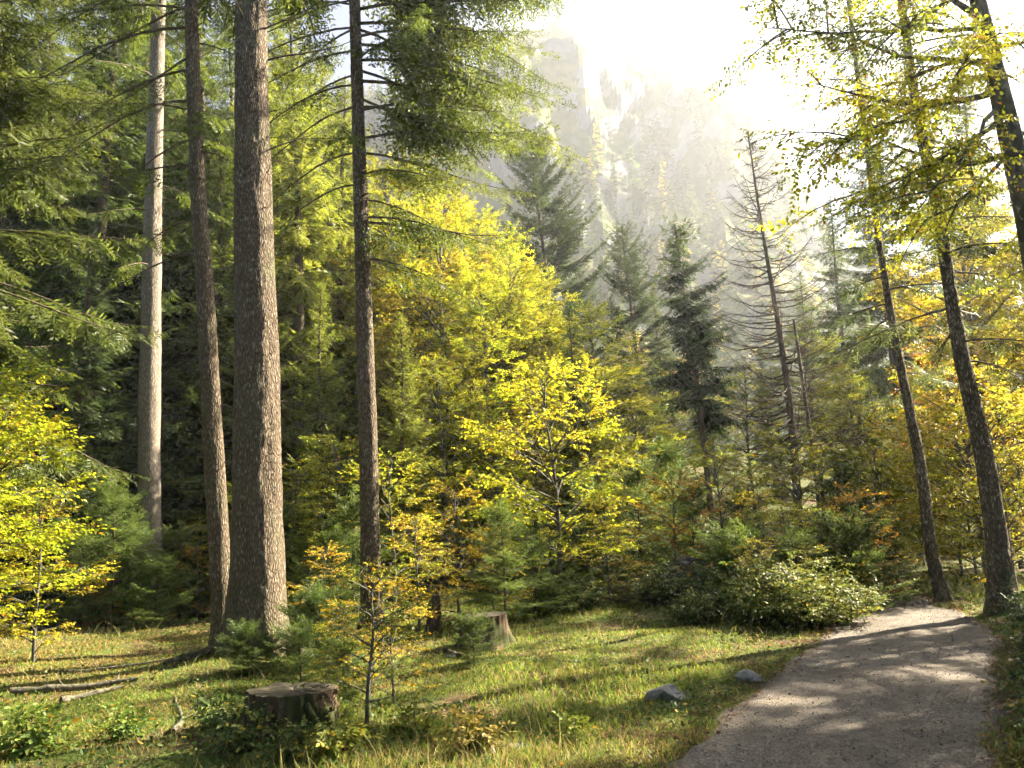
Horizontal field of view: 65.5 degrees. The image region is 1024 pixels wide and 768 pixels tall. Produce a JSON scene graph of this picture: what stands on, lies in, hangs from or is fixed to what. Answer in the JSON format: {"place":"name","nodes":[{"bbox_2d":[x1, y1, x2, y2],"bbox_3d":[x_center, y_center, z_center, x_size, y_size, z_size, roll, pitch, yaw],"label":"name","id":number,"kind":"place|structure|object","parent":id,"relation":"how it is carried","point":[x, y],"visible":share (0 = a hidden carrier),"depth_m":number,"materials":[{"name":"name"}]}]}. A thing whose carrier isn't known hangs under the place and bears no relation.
{"place":"outdoors","nodes":[
{"label":"outdoors","id":0,"kind":"place"},
{"bbox_2d":[0,441,1023,767],"bbox_3d":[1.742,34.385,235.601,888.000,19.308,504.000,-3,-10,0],"label":"ground","id":1,"kind":"structure","parent":0,"point":[448,697],"depth_m":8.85,"materials":[{"name":"plant"}]},
{"bbox_2d":[0,3,85,572],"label":"spruce tree","id":2,"kind":"object","parent":1,"relation":"on","point":[19,227],"visible":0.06,"depth_m":26.77,"materials":[{"name":"green plant"}]},
{"bbox_2d":[0,693,87,759],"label":"weed plant","id":3,"kind":"object","parent":1,"relation":"on","point":[32,738],"visible":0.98,"depth_m":6.12,"materials":[{"name":"green plant"}]},
{"bbox_2d":[0,373,111,592],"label":"young beech","id":4,"kind":"object","parent":1,"relation":"on","point":[34,488],"visible":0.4,"depth_m":13.89,"materials":[{"name":"yellow plant"}]},
{"bbox_2d":[0,0,114,569],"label":"spruce tree","id":5,"kind":"object","parent":1,"relation":"on","point":[55,50],"visible":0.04,"depth_m":29.08,"materials":[{"name":"green plant"}]},
{"bbox_2d":[0,343,116,624],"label":"young beech","id":6,"kind":"object","parent":1,"relation":"on","point":[22,452],"visible":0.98,"depth_m":10.82,"materials":[{"name":"yellow plant"}]},
{"bbox_2d":[0,495,120,661],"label":"young beech","id":7,"kind":"object","parent":1,"relation":"on","point":[38,587],"visible":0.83,"depth_m":11.37,"materials":[{"name":"yellow plant"}]},
{"bbox_2d":[0,129,134,596],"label":"spruce tree","id":8,"kind":"object","parent":1,"relation":"on","point":[51,281],"visible":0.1,"depth_m":23.40,"materials":[{"name":"green plant"}]},
{"bbox_2d":[0,205,152,621],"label":"spruce tree","id":9,"kind":"object","parent":1,"relation":"on","point":[76,419],"visible":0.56,"depth_m":19.24,"materials":[{"name":"green plant"}]},
{"bbox_2d":[0,0,189,519],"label":"spruce tree","id":10,"kind":"object","parent":1,"relation":"on","point":[21,131],"visible":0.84,"depth_m":15.54,"materials":[{"name":"green plant"}]},
{"bbox_2d":[32,472,188,626],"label":"young fir","id":11,"kind":"object","parent":1,"relation":"on","point":[104,492],"visible":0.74,"depth_m":16.41,"materials":[{"name":"green plant"}]},
{"bbox_2d":[0,0,226,602],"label":"spruce tree","id":12,"kind":"object","parent":1,"relation":"on","point":[125,434],"visible":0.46,"depth_m":23.00,"materials":[{"name":"green plant"}]},
{"bbox_2d":[26,89,232,599],"bbox_3d":[-11.194,-1.736,24.835,6.334,16.340,6.694,-6,-11,18],"label":"spruce tree","id":13,"kind":"object","parent":1,"relation":"on","point":[126,364],"visible":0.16,"depth_m":24.52,"materials":[{"name":"green plant"}]},
{"bbox_2d":[64,0,234,606],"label":"spruce tree","id":14,"kind":"object","parent":1,"relation":"on","point":[149,413],"visible":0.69,"depth_m":20.18,"materials":[{"name":"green plant"}]},
{"bbox_2d":[103,550,197,630],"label":"young fir","id":15,"kind":"object","parent":1,"relation":"on","point":[155,570],"visible":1,"depth_m":15.68,"materials":[{"name":"green plant"}]},
{"bbox_2d":[0,0,305,645],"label":"spruce tree","id":16,"kind":"object","parent":1,"relation":"on","point":[214,461],"visible":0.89,"depth_m":12.24,"materials":[{"name":"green plant"}]},
{"bbox_2d":[150,519,210,620],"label":"young fir","id":17,"kind":"object","parent":1,"relation":"on","point":[180,537],"visible":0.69,"depth_m":17.09,"materials":[{"name":"green plant"}]},
{"bbox_2d":[82,0,305,534],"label":"spruce tree","id":18,"kind":"object","parent":1,"relation":"on","point":[183,182],"visible":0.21,"depth_m":27.43,"materials":[{"name":"green plant"}]},
{"bbox_2d":[100,124,296,600],"bbox_3d":[-9.239,-0.909,23.948,6.738,14.860,5.706,-11,-13,39],"label":"spruce tree","id":19,"kind":"object","parent":1,"relation":"on","point":[187,509],"visible":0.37,"depth_m":23.55,"materials":[{"name":"green plant"}]},
{"bbox_2d":[161,188,317,598],"bbox_3d":[-8.110,-0.224,24.435,5.890,13.072,5.574,6,-13,-42],"label":"spruce tree","id":20,"kind":"object","parent":1,"relation":"on","point":[285,433],"visible":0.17,"depth_m":23.80,"materials":[{"name":"green plant"}]},
{"bbox_2d":[198,693,286,760],"bbox_3d":[-2.019,2.526,5.901,0.616,0.423,0.626,-11,-13,37],"label":"weed plant","id":21,"kind":"object","parent":1,"relation":"on","point":[237,735],"visible":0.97,"depth_m":5.82,"materials":[{"name":"green plant"}]},
{"bbox_2d":[212,617,278,676],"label":"young fir","id":22,"kind":"object","parent":1,"relation":"on","point":[243,632],"visible":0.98,"depth_m":8.97,"materials":[{"name":"green plant"}]},
{"bbox_2d":[143,0,365,664],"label":"spruce tree","id":23,"kind":"object","parent":1,"relation":"on","point":[256,589],"visible":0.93,"depth_m":10.87,"materials":[{"name":"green plant"}]},
{"bbox_2d":[164,53,356,532],"bbox_3d":[-8.870,-3.155,28.041,7.056,19.848,6.593,3,-11,-29],"label":"spruce tree","id":24,"kind":"object","parent":1,"relation":"on","point":[276,221],"visible":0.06,"depth_m":27.64,"materials":[{"name":"green plant"}]},
{"bbox_2d":[237,681,339,751],"bbox_3d":[-1.814,2.671,6.406,1.076,0.424,1.157,2,-11,-25],"label":"tree stump","id":25,"kind":"object","parent":1,"relation":"on","point":[293,703],"visible":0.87,"depth_m":6.21,"materials":[{"name":"brown wood"}]},
{"bbox_2d":[254,613,348,683],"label":"young fir","id":26,"kind":"object","parent":1,"relation":"on","point":[298,637],"visible":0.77,"depth_m":8.38,"materials":[{"name":"green plant"}]},
{"bbox_2d":[216,1,390,586],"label":"spruce tree","id":27,"kind":"object","parent":1,"relation":"on","point":[300,258],"visible":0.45,"depth_m":26.77,"materials":[{"name":"green plant"}]},
{"bbox_2d":[282,452,356,607],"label":"young beech","id":28,"kind":"object","parent":1,"relation":"on","point":[297,486],"visible":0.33,"depth_m":18.09,"materials":[{"name":"green plant"}]},
{"bbox_2d":[274,577,368,665],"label":"young fir","id":29,"kind":"object","parent":1,"relation":"on","point":[317,597],"visible":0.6,"depth_m":9.47,"materials":[{"name":"green plant"}]},
{"bbox_2d":[280,280,384,598],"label":"spruce tree","id":30,"kind":"object","parent":1,"relation":"on","point":[317,420],"visible":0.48,"depth_m":22.16,"materials":[{"name":"green plant"}]},
{"bbox_2d":[292,706,386,767],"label":"weed plant","id":31,"kind":"object","parent":1,"relation":"on","point":[338,740],"visible":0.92,"depth_m":5.59,"materials":[{"name":"green plant"}]},
{"bbox_2d":[289,485,395,619],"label":"young fir","id":32,"kind":"object","parent":1,"relation":"on","point":[355,511],"visible":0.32,"depth_m":15.21,"materials":[{"name":"green plant"}]},
{"bbox_2d":[283,424,419,598],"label":"young beech","id":33,"kind":"object","parent":1,"relation":"on","point":[346,446],"visible":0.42,"depth_m":18.77,"materials":[{"name":"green plant"}]},
{"bbox_2d":[284,75,424,565],"bbox_3d":[-6.667,-3.081,31.193,7.200,20.253,6.728,-7,-11,23],"label":"spruce tree","id":34,"kind":"object","parent":1,"relation":"on","point":[342,165],"visible":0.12,"depth_m":31.50,"materials":[{"name":"green plant"}]},
{"bbox_2d":[298,551,441,725],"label":"young beech","id":35,"kind":"object","parent":1,"relation":"on","point":[368,676],"visible":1,"depth_m":6.51,"materials":[{"name":"yellow plant"}]},
{"bbox_2d":[330,573,442,701],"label":"young beech","id":36,"kind":"object","parent":1,"relation":"on","point":[407,646],"visible":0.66,"depth_m":7.77,"materials":[{"name":"yellow plant"}]},
{"bbox_2d":[283,149,502,473],"bbox_3d":[-4.840,-1.378,31.813,8.574,16.647,10.593,4,-12,-35],"label":"beech tree","id":37,"kind":"object","parent":1,"relation":"on","point":[349,262],"visible":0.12,"depth_m":30.82,"materials":[{"name":"yellow plant"}]},
{"bbox_2d":[336,448,458,604],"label":"young beech","id":38,"kind":"object","parent":1,"relation":"on","point":[355,471],"visible":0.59,"depth_m":16.73,"materials":[{"name":"yellow plant"}]},
{"bbox_2d":[346,311,452,602],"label":"spruce tree","id":39,"kind":"object","parent":1,"relation":"on","point":[407,430],"visible":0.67,"depth_m":18.43,"materials":[{"name":"green plant"}]},
{"bbox_2d":[210,0,589,629],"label":"spruce tree","id":40,"kind":"object","parent":1,"relation":"on","point":[415,32],"visible":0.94,"depth_m":14.86,"materials":[{"name":"green plant"}]},
{"bbox_2d":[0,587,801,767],"bbox_3d":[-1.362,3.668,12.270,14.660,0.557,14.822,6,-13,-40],"label":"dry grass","id":41,"kind":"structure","parent":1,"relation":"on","point":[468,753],"depth_m":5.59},
{"bbox_2d":[348,311,482,582],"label":"beech tree","id":42,"kind":"object","parent":1,"relation":"on","point":[389,392],"visible":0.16,"depth_m":25.11,"materials":[{"name":"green plant"}]},
{"bbox_2d":[360,510,476,631],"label":"young beech","id":43,"kind":"object","parent":1,"relation":"on","point":[440,592],"visible":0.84,"depth_m":12.10,"materials":[{"name":"yellow plant"}]},
{"bbox_2d":[335,175,537,573],"bbox_3d":[-2.225,-0.412,27.542,7.043,13.674,8.702,-7,-11,23],"label":"beech tree","id":44,"kind":"object","parent":1,"relation":"on","point":[438,215],"visible":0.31,"depth_m":26.97,"materials":[{"name":"yellow plant"}]},
{"bbox_2d":[377,351,515,588],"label":"beech tree","id":45,"kind":"object","parent":1,"relation":"on","point":[441,429],"visible":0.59,"depth_m":19.82,"materials":[{"name":"yellow plant"}]},
{"bbox_2d":[385,469,517,621],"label":"young beech","id":46,"kind":"object","parent":1,"relation":"on","point":[453,496],"visible":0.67,"depth_m":13.76,"materials":[{"name":"yellow plant"}]},
{"bbox_2d":[438,608,505,666],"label":"young fir","id":47,"kind":"object","parent":1,"relation":"on","point":[473,639],"visible":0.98,"depth_m":9.24,"materials":[{"name":"green plant"}]},
{"bbox_2d":[431,704,517,759],"bbox_3d":[-0.293,2.445,5.610,0.564,0.388,0.574,2,-11,-25],"label":"weed plant","id":48,"kind":"object","parent":1,"relation":"on","point":[470,726],"visible":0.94,"depth_m":5.56,"materials":[{"name":"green plant"}]},
{"bbox_2d":[412,363,537,584],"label":"beech tree","id":49,"kind":"object","parent":1,"relation":"on","point":[438,453],"visible":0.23,"depth_m":22.83,"materials":[{"name":"yellow plant"}]},
{"bbox_2d":[379,261,572,579],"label":"beech tree","id":50,"kind":"object","parent":1,"relation":"on","point":[461,346],"visible":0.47,"depth_m":23.75,"materials":[{"name":"yellow plant"}]},
{"bbox_2d":[375,203,581,483],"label":"beech tree","id":51,"kind":"object","parent":1,"relation":"on","point":[496,242],"visible":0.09,"depth_m":32.69,"materials":[{"name":"yellow plant"}]},
{"bbox_2d":[437,387,550,593],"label":"beech tree","id":52,"kind":"object","parent":1,"relation":"on","point":[516,475],"visible":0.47,"depth_m":19.82,"materials":[{"name":"yellow plant"}]},
{"bbox_2d":[446,498,551,619],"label":"young fir","id":53,"kind":"object","parent":1,"relation":"on","point":[511,586],"visible":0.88,"depth_m":12.24,"materials":[{"name":"green plant"}]},
{"bbox_2d":[410,243,602,572],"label":"beech tree","id":54,"kind":"object","parent":1,"relation":"on","point":[522,281],"visible":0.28,"depth_m":26.00,"materials":[{"name":"yellow plant"}]},
{"bbox_2d":[0,589,1023,767],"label":"undergrowth","id":55,"kind":"object","parent":1,"relation":"on","point":[159,744],"visible":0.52,"depth_m":7.11,"materials":[{"name":"green plant"}]},
{"bbox_2d":[1,582,1023,767],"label":"fallen leaves","id":56,"kind":"object","parent":1,"relation":"on","point":[796,663],"depth_m":8.01,"materials":[{"name":"plant"}]},
{"bbox_2d":[437,250,609,562],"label":"beech tree","id":57,"kind":"object","parent":1,"relation":"on","point":[521,263],"visible":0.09,"depth_m":29.25,"materials":[{"name":"yellow plant"}]},
{"bbox_2d":[463,362,585,582],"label":"beech tree","id":58,"kind":"object","parent":1,"relation":"on","point":[534,477],"visible":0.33,"depth_m":21.73,"materials":[{"name":"yellow plant"}]},
{"bbox_2d":[499,517,581,617],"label":"young fir","id":59,"kind":"object","parent":1,"relation":"on","point":[540,547],"visible":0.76,"depth_m":13.39,"materials":[{"name":"green plant"}]},
{"bbox_2d":[474,305,620,573],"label":"beech tree","id":60,"kind":"object","parent":1,"relation":"on","point":[541,347],"visible":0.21,"depth_m":25.07,"materials":[{"name":"yellow plant"}]},
{"bbox_2d":[488,114,622,522],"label":"pine tree","id":61,"kind":"object","parent":1,"relation":"on","point":[559,232],"visible":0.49,"depth_m":39.11,"materials":[{"name":"green plant"}]},
{"bbox_2d":[451,352,661,588],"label":"young beech","id":62,"kind":"object","parent":1,"relation":"on","point":[553,480],"visible":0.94,"depth_m":15.17,"materials":[{"name":"yellow plant"}]},
{"bbox_2d":[542,298,610,582],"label":"spruce tree","id":63,"kind":"object","parent":1,"relation":"on","point":[567,302],"visible":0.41,"depth_m":22.59,"materials":[{"name":"green plant"}]},
{"bbox_2d":[541,467,631,590],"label":"young fir","id":64,"kind":"object","parent":1,"relation":"on","point":[575,491],"visible":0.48,"depth_m":18.06,"materials":[{"name":"green plant"}]},
{"bbox_2d":[542,400,644,579],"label":"beech tree","id":65,"kind":"object","parent":1,"relation":"on","point":[588,445],"visible":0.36,"depth_m":21.69,"materials":[{"name":"yellow plant"}]},
{"bbox_2d":[516,294,685,565],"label":"beech tree","id":66,"kind":"object","parent":1,"relation":"on","point":[617,374],"visible":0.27,"depth_m":27.26,"materials":[{"name":"yellow plant"}]},
{"bbox_2d":[556,492,654,603],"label":"young beech","id":67,"kind":"object","parent":1,"relation":"on","point":[605,553],"visible":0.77,"depth_m":14.83,"materials":[{"name":"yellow plant"}]},
{"bbox_2d":[581,454,689,586],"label":"young fir","id":68,"kind":"object","parent":1,"relation":"on","point":[634,483],"visible":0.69,"depth_m":17.81,"materials":[{"name":"green plant"}]},
{"bbox_2d":[585,218,687,523],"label":"pine tree","id":69,"kind":"object","parent":1,"relation":"on","point":[629,323],"visible":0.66,"depth_m":34.46,"materials":[{"name":"green plant"}]},
{"bbox_2d":[590,354,701,555],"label":"beech tree","id":70,"kind":"object","parent":1,"relation":"on","point":[634,431],"visible":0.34,"depth_m":27.88,"materials":[{"name":"green plant"}]},
{"bbox_2d":[616,553,697,606],"bbox_3d":[2.606,3.567,14.299,1.333,0.990,1.431,-12,-13,41],"label":"bramble bush","id":71,"kind":"object","parent":1,"relation":"on","point":[660,595],"visible":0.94,"depth_m":14.15,"materials":[{"name":"green plant"}]},
{"bbox_2d":[610,431,717,576],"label":"young fir","id":72,"kind":"object","parent":1,"relation":"on","point":[664,456],"visible":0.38,"depth_m":19.70,"materials":[{"name":"green plant"}]},
{"bbox_2d":[608,464,742,585],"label":"young beech","id":73,"kind":"object","parent":1,"relation":"on","point":[665,484],"visible":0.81,"depth_m":16.21,"materials":[{"name":"green plant"}]},
{"bbox_2d":[645,476,728,578],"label":"young fir","id":74,"kind":"object","parent":1,"relation":"on","point":[699,493],"visible":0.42,"depth_m":17.16,"materials":[{"name":"green plant"}]},
{"bbox_2d":[661,581,725,625],"bbox_3d":[2.723,3.332,11.943,1.033,0.723,1.109,2,-11,-27],"label":"bramble bush","id":75,"kind":"object","parent":1,"relation":"on","point":[693,615],"visible":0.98,"depth_m":11.79,"materials":[{"name":"green plant"}]},
{"bbox_2d":[637,213,757,568],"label":"spruce tree","id":76,"kind":"object","parent":1,"relation":"on","point":[709,419],"visible":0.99,"depth_m":24.19,"materials":[{"name":"green plant"}]},
{"bbox_2d":[650,441,774,575],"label":"young beech","id":77,"kind":"object","parent":1,"relation":"on","point":[727,458],"visible":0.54,"depth_m":16.68,"materials":[{"name":"green plant"}]},
{"bbox_2d":[680,517,783,604],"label":"young fir","id":78,"kind":"object","parent":1,"relation":"on","point":[735,540],"visible":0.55,"depth_m":12.82,"materials":[{"name":"green plant"}]},
{"bbox_2d":[694,360,792,541],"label":"beech tree","id":79,"kind":"object","parent":1,"relation":"on","point":[747,439],"visible":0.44,"depth_m":30.73,"materials":[{"name":"green plant"}]},
{"bbox_2d":[709,561,832,626],"bbox_3d":[3.607,2.995,11.342,1.854,0.941,1.665,-12,-14,43],"label":"bramble bush","id":80,"kind":"object","parent":1,"relation":"on","point":[757,613],"visible":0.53,"depth_m":11.14,"materials":[{"name":"green plant"}]},
{"bbox_2d":[686,131,918,545],"bbox_3d":[8.622,-1.398,24.445,6.540,13.864,5.595,2,-11,-26],"label":"dead tree","id":81,"kind":"object","parent":1,"relation":"on","point":[791,425],"visible":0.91,"depth_m":24.52,"materials":[{"name":"grey plant"}]},
{"bbox_2d":[725,547,883,628],"bbox_3d":[3.910,2.868,10.976,1.837,1.177,1.733,-1,-10,-9],"label":"bramble bush","id":82,"kind":"object","parent":1,"relation":"on","point":[794,608],"visible":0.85,"depth_m":10.80,"materials":[{"name":"green plant"}]},
{"bbox_2d":[740,414,871,560],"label":"young beech","id":83,"kind":"object","parent":1,"relation":"on","point":[812,453],"visible":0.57,"depth_m":17.24,"materials":[{"name":"green plant"}]},
{"bbox_2d":[739,318,889,540],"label":"beech tree","id":84,"kind":"object","parent":1,"relation":"on","point":[778,371],"visible":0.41,"depth_m":30.04,"materials":[{"name":"green plant"}]},
{"bbox_2d":[780,554,892,626],"bbox_3d":[4.483,2.965,11.313,1.700,1.079,1.583,-8,-11,25],"label":"bramble bush","id":85,"kind":"object","parent":1,"relation":"on","point":[869,601],"visible":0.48,"depth_m":11.05,"materials":[{"name":"green plant"}]},
{"bbox_2d":[793,194,895,509],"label":"spruce tree","id":86,"kind":"object","parent":1,"relation":"on","point":[837,285],"visible":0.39,"depth_m":38.91,"materials":[{"name":"green plant"}]},
{"bbox_2d":[803,364,913,553],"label":"beech tree","id":87,"kind":"object","parent":1,"relation":"on","point":[837,408],"visible":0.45,"depth_m":25.92,"materials":[{"name":"green plant"}]},
{"bbox_2d":[703,0,1023,304],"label":"beech tree","id":88,"kind":"object","parent":1,"relation":"on","point":[989,63],"visible":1,"depth_m":6.66,"materials":[{"name":"yellow plant"}]},
{"bbox_2d":[804,505,923,610],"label":"young fir","id":89,"kind":"object","parent":1,"relation":"on","point":[855,532],"visible":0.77,"depth_m":12.76,"materials":[{"name":"green plant"}]},
{"bbox_2d":[817,444,948,582],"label":"young beech","id":90,"kind":"object","parent":1,"relation":"on","point":[898,491],"visible":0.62,"depth_m":16.54,"materials":[{"name":"green plant"}]},
{"bbox_2d":[818,52,947,521],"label":"spruce tree","id":91,"kind":"object","parent":1,"relation":"on","point":[882,381],"visible":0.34,"depth_m":33.95,"materials":[{"name":"green plant"}]},
{"bbox_2d":[784,0,1006,602],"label":"spruce tree","id":92,"kind":"object","parent":1,"relation":"on","point":[941,591],"visible":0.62,"depth_m":13.86,"materials":[{"name":"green plant"}]},
{"bbox_2d":[785,0,1023,615],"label":"spruce tree","id":93,"kind":"object","parent":1,"relation":"on","point":[999,565],"visible":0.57,"depth_m":11.67,"materials":[{"name":"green plant"}]},
{"bbox_2d":[856,148,1023,496],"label":"beech tree","id":94,"kind":"object","parent":1,"relation":"on","point":[962,267],"visible":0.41,"depth_m":20.00,"materials":[{"name":"yellow plant"}]},
{"bbox_2d":[857,356,1023,589],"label":"young beech","id":95,"kind":"object","parent":1,"relation":"on","point":[961,427],"visible":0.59,"depth_m":15.20,"materials":[{"name":"yellow plant"}]},
{"bbox_2d":[886,327,1023,568],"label":"young beech","id":96,"kind":"object","parent":1,"relation":"on","point":[1003,438],"visible":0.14,"depth_m":19.05,"materials":[{"name":"orange plant"}]},
{"bbox_2d":[895,413,1023,582],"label":"young beech","id":97,"kind":"object","parent":1,"relation":"on","point":[937,516],"visible":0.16,"depth_m":16.61,"materials":[{"name":"yellow plant"}]},
{"bbox_2d":[898,385,1023,590],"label":"young beech","id":98,"kind":"object","parent":1,"relation":"on","point":[962,478],"visible":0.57,"depth_m":14.89,"materials":[{"name":"yellow plant"}]},
{"bbox_2d":[901,64,1023,532],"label":"spruce tree","id":99,"kind":"object","parent":1,"relation":"on","point":[974,315],"visible":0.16,"depth_m":31.14,"materials":[{"name":"green plant"}]},
{"bbox_2d":[939,233,1023,511],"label":"beech tree","id":100,"kind":"object","parent":1,"relation":"on","point":[1013,294],"visible":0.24,"depth_m":19.29,"materials":[{"name":"yellow plant"}]},
{"bbox_2d":[0,0,1023,306],"label":"sky","id":101,"kind":"structure","parent":0,"point":[703,33],"materials":[{"name":"white"}]},
{"bbox_2d":[19,22,1016,458],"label":"mountain","id":102,"kind":"structure","parent":0,"point":[613,102],"depth_m":218.22,"materials":[{"name":"stone"}]},
{"bbox_2d":[18,4,1022,451],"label":"mountain forest","id":103,"kind":"object","parent":102,"relation":"on","point":[726,154],"visible":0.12,"depth_m":200.06,"materials":[{"name":"plant"}]},
{"bbox_2d":[632,574,1012,767],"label":"path","id":104,"kind":"structure","parent":0,"point":[866,739],"depth_m":6.46,"materials":[{"name":"gravel"}]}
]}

